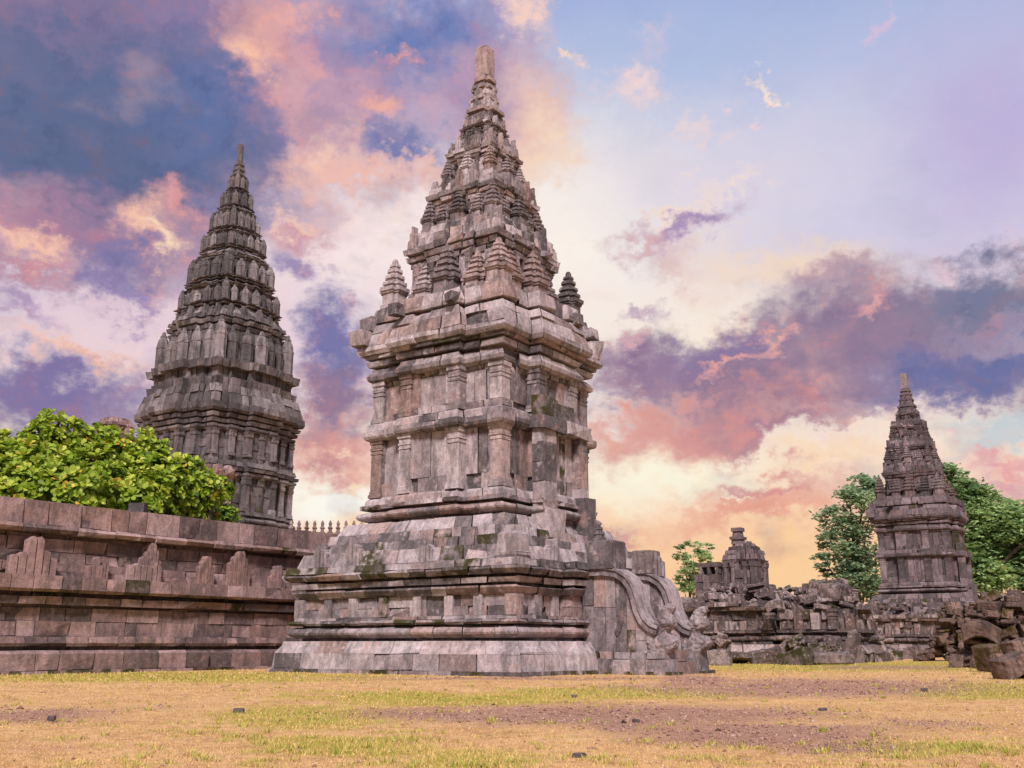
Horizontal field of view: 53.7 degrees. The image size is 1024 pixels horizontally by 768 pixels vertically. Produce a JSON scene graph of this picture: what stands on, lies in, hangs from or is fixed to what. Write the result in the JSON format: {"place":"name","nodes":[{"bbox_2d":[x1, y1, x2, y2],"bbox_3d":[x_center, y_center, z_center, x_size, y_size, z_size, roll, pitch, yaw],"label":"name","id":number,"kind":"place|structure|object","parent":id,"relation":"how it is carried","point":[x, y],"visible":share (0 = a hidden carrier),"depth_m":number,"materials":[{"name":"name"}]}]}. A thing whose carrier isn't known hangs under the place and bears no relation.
{"place":"outdoors","nodes":[
{"label":"outdoors","id":0,"kind":"place"},
{"bbox_2d":[134,144,304,529],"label":"great temple","id":1,"kind":"structure","parent":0,"point":[220,374],"depth_m":61.72,"materials":[{"name":"grey stone"}]},
{"bbox_2d":[203,464,237,504],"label":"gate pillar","id":2,"kind":"structure","parent":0,"point":[227,471],"depth_m":46.00,"materials":[{"name":"stone"}]},
{"bbox_2d":[0,657,1023,767],"bbox_3d":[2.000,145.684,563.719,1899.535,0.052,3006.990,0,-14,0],"label":"ground","id":3,"kind":"structure","parent":0,"point":[783,734],"depth_m":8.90,"materials":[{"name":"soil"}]},
{"bbox_2d":[0,408,228,520],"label":"leafy shrub","id":4,"kind":"object","parent":3,"relation":"on","point":[84,464],"visible":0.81,"depth_m":28.43,"materials":[{"name":"green plant"}]},
{"bbox_2d":[95,416,136,441],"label":"ruined spire","id":5,"kind":"structure","parent":3,"relation":"on","point":[124,423],"depth_m":96.13,"materials":[{"name":"stone"}]},
{"bbox_2d":[0,496,337,674],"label":"enclosure wall","id":6,"kind":"structure","parent":3,"relation":"on","point":[93,589],"depth_m":23.43,"materials":[{"name":"stone"}]},
{"bbox_2d":[128,502,147,512],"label":"boundary stone","id":7,"kind":"object","parent":6,"relation":"on","point":[138,507],"visible":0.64,"depth_m":24.21,"materials":[{"name":"stone"}]},
{"bbox_2d":[217,474,241,522],"bbox_3d":[-9.754,5.812,32.302,1.988,6.049,2.021,0,-14,0],"label":"dull shrub","id":8,"kind":"object","parent":3,"relation":"on","point":[228,512],"visible":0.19,"depth_m":32.85,"materials":[{"name":"green plant"}]},
{"bbox_2d":[283,520,369,534],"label":"balustrade","id":9,"kind":"object","parent":3,"relation":"on","point":[314,528],"visible":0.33,"depth_m":61.90,"materials":[{"name":"stone"}]},
{"bbox_2d":[267,45,715,676],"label":"stone temple","id":10,"kind":"structure","parent":3,"relation":"on","point":[483,543],"depth_m":23.11,"materials":[{"name":"stone"}]},
{"bbox_2d":[556,436,571,510],"bbox_3d":[1.093,2.258,23.947,0.118,2.078,1.106,-10,-17,33],"label":"door slab","id":11,"kind":"structure","parent":10,"relation":"in","point":[560,459],"depth_m":24.09,"materials":[{"name":"stone"}]},
{"bbox_2d":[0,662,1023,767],"bbox_3d":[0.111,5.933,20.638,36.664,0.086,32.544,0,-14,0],"label":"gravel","id":12,"kind":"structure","parent":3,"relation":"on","point":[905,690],"depth_m":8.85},
{"bbox_2d":[572,752,585,757],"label":"pebble","id":13,"kind":"object","parent":3,"relation":"on","point":[577,755],"visible":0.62,"depth_m":5.49,"materials":[{"name":"grey stone"}]},
{"bbox_2d":[672,540,715,597],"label":"leafy tree","id":14,"kind":"object","parent":3,"relation":"on","point":[690,567],"visible":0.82,"depth_m":90.40,"materials":[{"name":"green plant"}]},
{"bbox_2d":[707,649,731,665],"bbox_3d":[6.111,8.141,29.793,0.736,0.633,0.583,-7,-17,18],"label":"stone block","id":15,"kind":"object","parent":3,"relation":"on","point":[719,657],"visible":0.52,"depth_m":29.56,"materials":[{"name":"stone"}]},
{"bbox_2d":[694,527,768,595],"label":"ruined shrine","id":16,"kind":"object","parent":3,"relation":"on","point":[744,562],"visible":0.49,"depth_m":54.80,"materials":[{"name":"stone"}]},
{"bbox_2d":[679,600,790,651],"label":"ruined temple","id":17,"kind":"structure","parent":3,"relation":"on","point":[747,626],"depth_m":37.67,"materials":[{"name":"stone"}]},
{"bbox_2d":[681,597,693,602],"bbox_3d":[6.885,8.704,39.992,0.650,0.486,0.548,25,-32,-36],"label":"stone block","id":18,"kind":"object","parent":17,"relation":"on","point":[686,599],"visible":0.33,"depth_m":39.78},
{"bbox_2d":[708,592,721,599],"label":"block stone","id":19,"kind":"object","parent":17,"relation":"on","point":[716,595],"visible":1,"depth_m":38.83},
{"bbox_2d":[716,593,727,601],"bbox_3d":[8.125,8.362,38.873,0.406,0.591,0.455,-3,19,-16],"label":"stone block","id":20,"kind":"object","parent":17,"relation":"on","point":[723,597],"visible":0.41,"depth_m":38.68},
{"bbox_2d":[714,633,731,646],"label":"moulded stone","id":21,"kind":"object","parent":17,"relation":"on","point":[721,641],"visible":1,"depth_m":37.50,"materials":[{"name":"stone"}]},
{"bbox_2d":[728,593,745,604],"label":"block stone","id":22,"kind":"object","parent":17,"relation":"on","point":[734,598],"visible":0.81,"depth_m":37.91,"materials":[{"name":"stone"}]},
{"bbox_2d":[744,590,755,599],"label":"block stone","id":23,"kind":"object","parent":17,"relation":"on","point":[749,596],"visible":0.66,"depth_m":39.16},
{"bbox_2d":[746,582,765,592],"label":"moulded stone","id":24,"kind":"object","parent":23,"relation":"on","point":[751,588],"visible":0.76,"depth_m":38.80,"materials":[{"name":"stone"}]},
{"bbox_2d":[756,587,775,600],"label":"block stone","id":25,"kind":"object","parent":17,"relation":"on","point":[765,594],"visible":0.82,"depth_m":38.05,"materials":[{"name":"stone"}]},
{"bbox_2d":[731,651,752,662],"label":"slab stone","id":26,"kind":"object","parent":3,"relation":"on","point":[742,657],"visible":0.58,"depth_m":31.93,"materials":[{"name":"stone"}]},
{"bbox_2d":[749,646,781,663],"bbox_3d":[8.071,8.734,32.288,1.105,0.526,0.723,-17,-14,20],"label":"block stone","id":27,"kind":"object","parent":3,"relation":"on","point":[765,656],"visible":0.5,"depth_m":31.98,"materials":[{"name":"stone"}]},
{"bbox_2d":[777,646,816,664],"bbox_3d":[8.633,8.327,30.572,0.724,0.562,0.941,15,-34,-43],"label":"block stone","id":28,"kind":"object","parent":3,"relation":"on","point":[801,655],"visible":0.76,"depth_m":30.29,"materials":[{"name":"stone"}]},
{"bbox_2d":[774,609,893,662],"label":"ruined temple","id":29,"kind":"structure","parent":3,"relation":"on","point":[818,624],"depth_m":35.73,"materials":[{"name":"stone"}]},
{"bbox_2d":[764,599,785,613],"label":"arch stone","id":30,"kind":"object","parent":29,"relation":"on","point":[769,606],"visible":1,"depth_m":36.31,"materials":[{"name":"stone"}]},
{"bbox_2d":[791,601,803,609],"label":"antefix stone","id":31,"kind":"object","parent":29,"relation":"on","point":[795,605],"visible":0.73,"depth_m":36.38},
{"bbox_2d":[794,594,806,604],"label":"block stone","id":32,"kind":"object","parent":29,"relation":"on","point":[798,599],"visible":0.57,"depth_m":36.66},
{"bbox_2d":[802,595,816,605],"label":"block stone","id":33,"kind":"object","parent":29,"relation":"on","point":[809,600],"visible":1,"depth_m":36.14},
{"bbox_2d":[814,603,831,609],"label":"slab stone","id":34,"kind":"object","parent":29,"relation":"on","point":[820,606],"visible":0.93,"depth_m":35.58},
{"bbox_2d":[827,603,841,608],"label":"block stone","id":35,"kind":"object","parent":29,"relation":"on","point":[835,606],"visible":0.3,"depth_m":35.85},
{"bbox_2d":[817,592,836,604],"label":"block stone","id":36,"kind":"object","parent":35,"relation":"on","point":[824,601],"visible":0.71,"depth_m":36.11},
{"bbox_2d":[818,583,841,601],"bbox_3d":[11.460,7.493,36.315,0.780,0.667,0.716,0,-7,34],"label":"stone block","id":37,"kind":"object","parent":36,"relation":"on","point":[832,591],"visible":0.8,"depth_m":36.02,"materials":[{"name":"stone"}]},
{"bbox_2d":[838,583,853,595],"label":"arch stone","id":38,"kind":"object","parent":36,"relation":"on","point":[847,589],"visible":0.67,"depth_m":36.04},
{"bbox_2d":[839,601,857,612],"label":"slab stone","id":39,"kind":"object","parent":29,"relation":"on","point":[845,605],"visible":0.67,"depth_m":35.34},
{"bbox_2d":[839,596,855,604],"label":"moulded stone","id":40,"kind":"object","parent":39,"relation":"on","point":[849,599],"visible":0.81,"depth_m":35.46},
{"bbox_2d":[856,604,871,613],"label":"slab stone","id":41,"kind":"object","parent":29,"relation":"on","point":[863,608],"visible":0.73,"depth_m":35.70,"materials":[{"name":"stone"}]},
{"bbox_2d":[874,605,884,613],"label":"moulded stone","id":42,"kind":"object","parent":29,"relation":"on","point":[879,610],"visible":1,"depth_m":37.13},
{"bbox_2d":[813,651,854,663],"bbox_3d":[9.696,8.285,30.591,1.203,0.311,0.805,-3,-9,8],"label":"slab stone","id":43,"kind":"object","parent":3,"relation":"on","point":[844,657],"visible":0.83,"depth_m":30.24,"materials":[{"name":"stone"}]},
{"bbox_2d":[808,472,884,603],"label":"leafy tree","id":44,"kind":"object","parent":3,"relation":"on","point":[855,564],"visible":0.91,"depth_m":82.58,"materials":[{"name":"green plant"}]},
{"bbox_2d":[841,631,864,662],"bbox_3d":[11.236,8.753,33.273,0.714,1.221,0.366,7,-13,8],"label":"antefix stone","id":45,"kind":"object","parent":3,"relation":"on","point":[852,644],"visible":0.62,"depth_m":33.19,"materials":[{"name":"stone"}]},
{"bbox_2d":[872,619,886,652],"bbox_3d":[13.399,9.651,37.605,0.889,1.854,0.755,-16,-19,32],"label":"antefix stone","id":46,"kind":"object","parent":3,"relation":"on","point":[880,642],"visible":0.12,"depth_m":37.48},
{"bbox_2d":[887,648,903,659],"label":"block stone","id":47,"kind":"object","parent":3,"relation":"on","point":[897,654],"visible":0.32,"depth_m":39.71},
{"bbox_2d":[873,614,940,649],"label":"ruined temple","id":48,"kind":"structure","parent":3,"relation":"on","point":[898,631],"depth_m":54.67,"materials":[{"name":"stone"}]},
{"bbox_2d":[893,606,909,614],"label":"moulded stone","id":49,"kind":"object","parent":48,"relation":"on","point":[901,609],"visible":0.91,"depth_m":55.81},
{"bbox_2d":[898,645,921,658],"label":"block stone","id":50,"kind":"object","parent":3,"relation":"on","point":[911,652],"visible":0.51,"depth_m":42.74,"materials":[{"name":"stone"}]},
{"bbox_2d":[865,373,977,634],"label":"stone temple","id":51,"kind":"structure","parent":3,"relation":"on","point":[916,513],"depth_m":58.01,"materials":[{"name":"stone"}]},
{"bbox_2d":[922,653,934,660],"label":"block stone","id":52,"kind":"object","parent":3,"relation":"on","point":[928,656],"visible":0.89,"depth_m":37.36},
{"bbox_2d":[921,648,941,655],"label":"slab stone","id":53,"kind":"object","parent":52,"relation":"on","point":[936,652],"visible":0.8,"depth_m":37.45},
{"bbox_2d":[949,654,963,667],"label":"moulded stone","id":54,"kind":"object","parent":3,"relation":"on","point":[956,660],"visible":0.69,"depth_m":27.05,"materials":[{"name":"stone"}]},
{"bbox_2d":[963,655,971,666],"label":"moulded stone","id":55,"kind":"object","parent":3,"relation":"on","point":[967,659],"visible":0.13,"depth_m":27.18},
{"bbox_2d":[970,655,976,668],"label":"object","id":56,"kind":"object","parent":3,"relation":"on","point":[972,662],"visible":0.2,"depth_m":26.15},
{"bbox_2d":[942,462,1023,598],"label":"leafy tree","id":57,"kind":"object","parent":3,"relation":"on","point":[994,539],"visible":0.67,"depth_m":84.42,"materials":[{"name":"green plant"}]},
{"bbox_2d":[971,643,999,671],"bbox_3d":[10.690,6.143,22.685,0.367,0.576,0.559,-7,-9,-25],"label":"block stone","id":58,"kind":"object","parent":3,"relation":"on","point":[981,653],"visible":0.78,"depth_m":22.61,"materials":[{"name":"stone"}]},
{"bbox_2d":[988,651,1023,679],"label":"block stone","id":59,"kind":"object","parent":3,"relation":"on","point":[1009,665],"visible":0.96,"depth_m":18.06,"materials":[{"name":"stone"}]},
{"bbox_2d":[1000,637,1023,653],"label":"block stone","id":60,"kind":"object","parent":3,"relation":"on","point":[1017,644],"visible":0.63,"depth_m":23.04,"materials":[{"name":"stone"}]},
{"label":"block stone","id":61,"kind":"object","parent":3,"relation":"on","visible":0},
{"bbox_2d":[807,643,829,651],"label":"block stone","id":62,"kind":"object","parent":61,"relation":"on","point":[821,647],"visible":0.52,"depth_m":33.21,"materials":[{"name":"stone"}]},
{"bbox_2d":[801,635,817,646],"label":"block stone","id":63,"kind":"object","parent":62,"relation":"on","point":[807,638],"visible":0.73,"depth_m":33.84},
{"bbox_2d":[0,0,1023,603],"label":"sky","id":64,"kind":"structure","parent":0,"point":[766,216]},
{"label":"block stone","id":65,"kind":"object","parent":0,"visible":0},
{"bbox_2d":[806,589,818,597],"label":"block stone","id":66,"kind":"object","parent":65,"relation":"on","point":[810,592],"visible":0.61,"depth_m":36.58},
{"bbox_2d":[802,583,817,591],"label":"block stone","id":67,"kind":"object","parent":66,"relation":"on","point":[806,586],"visible":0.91,"depth_m":36.70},
{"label":"block stone","id":68,"kind":"object","parent":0,"visible":0},
{"bbox_2d":[829,645,842,651],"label":"block stone","id":69,"kind":"object","parent":68,"relation":"on","point":[836,649],"visible":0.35,"depth_m":33.49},
{"bbox_2d":[823,635,841,646],"bbox_3d":[10.752,8.640,33.872,0.528,0.403,0.492,-2,-20,44],"label":"stone block","id":70,"kind":"object","parent":69,"relation":"on","point":[833,641],"visible":0.77,"depth_m":33.69,"materials":[{"name":"stone"}]},
{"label":"block stone","id":71,"kind":"object","parent":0,"visible":0},
{"bbox_2d":[1018,621,1023,636],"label":"block stone","id":72,"kind":"object","parent":71,"relation":"on","point":[1021,627],"visible":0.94,"depth_m":26.71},
{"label":"block stone","id":73,"kind":"object","parent":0,"visible":0},
{"bbox_2d":[993,610,1001,619],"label":"block stone","id":74,"kind":"object","parent":73,"relation":"on","point":[1000,613],"visible":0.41,"depth_m":27.29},
{"bbox_2d":[975,599,1000,611],"bbox_3d":[12.957,6.035,27.502,0.606,0.295,0.375,-4,-1,37],"label":"block stone","id":75,"kind":"object","parent":74,"relation":"on","point":[982,605],"visible":0.96,"depth_m":27.38,"materials":[{"name":"stone"}]},
{"bbox_2d":[981,589,1002,600],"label":"block stone","id":76,"kind":"object","parent":75,"relation":"on","point":[993,595],"visible":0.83,"depth_m":27.47,"materials":[{"name":"stone"}]},
{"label":"block stone","id":77,"kind":"object","parent":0,"visible":0},
{"bbox_2d":[1007,590,1023,596],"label":"block stone","id":78,"kind":"object","parent":77,"relation":"on","point":[1019,593],"visible":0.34,"depth_m":27.75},
{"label":"slab stone","id":79,"kind":"object","parent":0,"visible":0},
{"bbox_2d":[940,627,961,640],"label":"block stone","id":80,"kind":"object","parent":79,"relation":"on","point":[955,636],"visible":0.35,"depth_m":37.77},
{"bbox_2d":[939,618,954,630],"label":"slab stone","id":81,"kind":"object","parent":80,"relation":"on","point":[944,623],"visible":0.91,"depth_m":37.48,"materials":[{"name":"stone"}]},
{"bbox_2d":[949,615,957,625],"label":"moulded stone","id":82,"kind":"object","parent":81,"relation":"on","point":[953,621],"visible":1,"depth_m":37.10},
{"bbox_2d":[946,609,961,615],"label":"moulded stone","id":83,"kind":"object","parent":82,"relation":"on","point":[956,612],"visible":0.97,"depth_m":37.43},
{"bbox_2d":[944,602,960,608],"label":"block stone","id":84,"kind":"object","parent":83,"relation":"on","point":[952,605],"visible":0.89,"depth_m":37.74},
{"bbox_2d":[956,619,964,629],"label":"block stone","id":85,"kind":"object","parent":80,"relation":"on","point":[960,623],"visible":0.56,"depth_m":37.52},
{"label":"moulded stone","id":86,"kind":"object","parent":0,"visible":0},
{"bbox_2d":[718,585,729,592],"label":"moulded stone","id":87,"kind":"object","parent":86,"relation":"on","point":[722,588],"visible":1,"depth_m":39.39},
{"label":"antefix stone","id":88,"kind":"object","parent":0,"visible":0},
{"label":"moulded stone","id":89,"kind":"object","parent":88,"relation":"on","visible":0},
{"bbox_2d":[834,578,847,583],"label":"arch stone","id":90,"kind":"object","parent":89,"relation":"on","point":[840,580],"visible":0.48,"depth_m":36.54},
{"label":"block stone","id":91,"kind":"object","parent":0,"visible":0},
{"bbox_2d":[963,642,973,649],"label":"moulded stone","id":92,"kind":"object","parent":91,"relation":"on","point":[967,645],"visible":0.42,"depth_m":27.82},
{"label":"block stone","id":93,"kind":"object","parent":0,"visible":0},
{"bbox_2d":[965,618,990,622],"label":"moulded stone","id":94,"kind":"object","parent":93,"relation":"on","point":[986,619],"visible":0.34,"depth_m":27.32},
{"bbox_2d":[965,609,982,618],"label":"slab stone","id":95,"kind":"object","parent":94,"relation":"on","point":[975,614],"visible":0.6,"depth_m":27.64,"materials":[{"name":"stone"}]},
{"bbox_2d":[982,610,998,618],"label":"block stone","id":96,"kind":"object","parent":94,"relation":"on","point":[990,614],"visible":1,"depth_m":27.10,"materials":[{"name":"stone"}]},
{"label":"moulded stone","id":97,"kind":"object","parent":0,"visible":0},
{"bbox_2d":[1013,608,1023,618],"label":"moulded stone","id":98,"kind":"object","parent":97,"relation":"on","point":[1019,611],"visible":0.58,"depth_m":27.11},
{"bbox_2d":[1002,602,1022,608],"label":"slab stone","id":99,"kind":"object","parent":98,"relation":"on","point":[1011,605],"visible":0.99,"depth_m":26.92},
{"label":"block stone","id":100,"kind":"object","parent":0,"visible":0},
{"bbox_2d":[779,640,794,651],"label":"slab stone","id":101,"kind":"object","parent":100,"relation":"on","point":[783,644],"visible":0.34,"depth_m":33.67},
{"bbox_2d":[786,633,802,647],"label":"moulded stone","id":102,"kind":"object","parent":101,"relation":"on","point":[793,641],"visible":1,"depth_m":33.31,"materials":[{"name":"stone"}]},
{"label":"moulded stone","id":103,"kind":"object","parent":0,"visible":0},
{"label":"slab stone","id":104,"kind":"object","parent":103,"relation":"on","visible":0},
{"bbox_2d":[989,634,1010,643],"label":"moulded stone","id":105,"kind":"object","parent":104,"relation":"on","point":[1004,638],"visible":0.43,"depth_m":26.75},
{"bbox_2d":[961,620,1001,643],"bbox_3d":[12.510,6.615,26.939,0.983,0.622,0.569,-1,-13,29],"label":"arch stone","id":106,"kind":"object","parent":105,"relation":"on","point":[980,629],"visible":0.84,"depth_m":26.74,"materials":[{"name":"stone"}]},
{"bbox_2d":[1001,626,1017,636],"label":"block stone","id":107,"kind":"object","parent":105,"relation":"on","point":[1009,631],"visible":0.94,"depth_m":26.65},
{"bbox_2d":[1000,616,1017,626],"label":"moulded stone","id":108,"kind":"object","parent":107,"relation":"on","point":[1005,622],"visible":1,"depth_m":26.88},
{"bbox_2d":[1001,608,1013,618],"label":"block stone","id":109,"kind":"object","parent":108,"relation":"on","point":[1007,613],"visible":0.92,"depth_m":26.96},
{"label":"block stone","id":110,"kind":"object","parent":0,"visible":0},
{"bbox_2d":[965,638,982,644],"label":"slab stone","id":111,"kind":"object","parent":110,"relation":"on","point":[975,641],"visible":0.5,"depth_m":27.08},
{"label":"block stone","id":112,"kind":"object","parent":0,"visible":0},
{"bbox_2d":[1004,595,1021,601],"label":"slab stone","id":113,"kind":"object","parent":112,"relation":"on","point":[1012,598],"visible":1,"depth_m":27.09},
{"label":"antefix stone","id":114,"kind":"object","parent":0,"visible":0},
{"bbox_2d":[731,582,746,594],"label":"arch stone","id":115,"kind":"object","parent":114,"relation":"on","point":[741,588],"visible":1,"depth_m":38.66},
{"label":"block stone","id":116,"kind":"object","parent":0,"visible":0},
{"bbox_2d":[944,647,956,652],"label":"slab stone","id":117,"kind":"object","parent":116,"relation":"on","point":[950,649],"visible":1,"depth_m":37.14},
{"bbox_2d":[943,641,954,646],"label":"moulded stone","id":118,"kind":"object","parent":117,"relation":"on","point":[949,644],"visible":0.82,"depth_m":37.34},
{"bbox_2d":[935,633,948,644],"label":"moulded stone","id":119,"kind":"object","parent":118,"relation":"on","point":[941,638],"visible":1,"depth_m":36.96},
{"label":"slab stone","id":120,"kind":"object","parent":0,"visible":0},
{"bbox_2d":[938,647,946,653],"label":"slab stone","id":121,"kind":"object","parent":120,"relation":"on","point":[943,650],"visible":0.42,"depth_m":37.97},
{"bbox_2d":[928,641,942,649],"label":"block stone","id":122,"kind":"object","parent":121,"relation":"on","point":[933,644],"visible":0.64,"depth_m":37.87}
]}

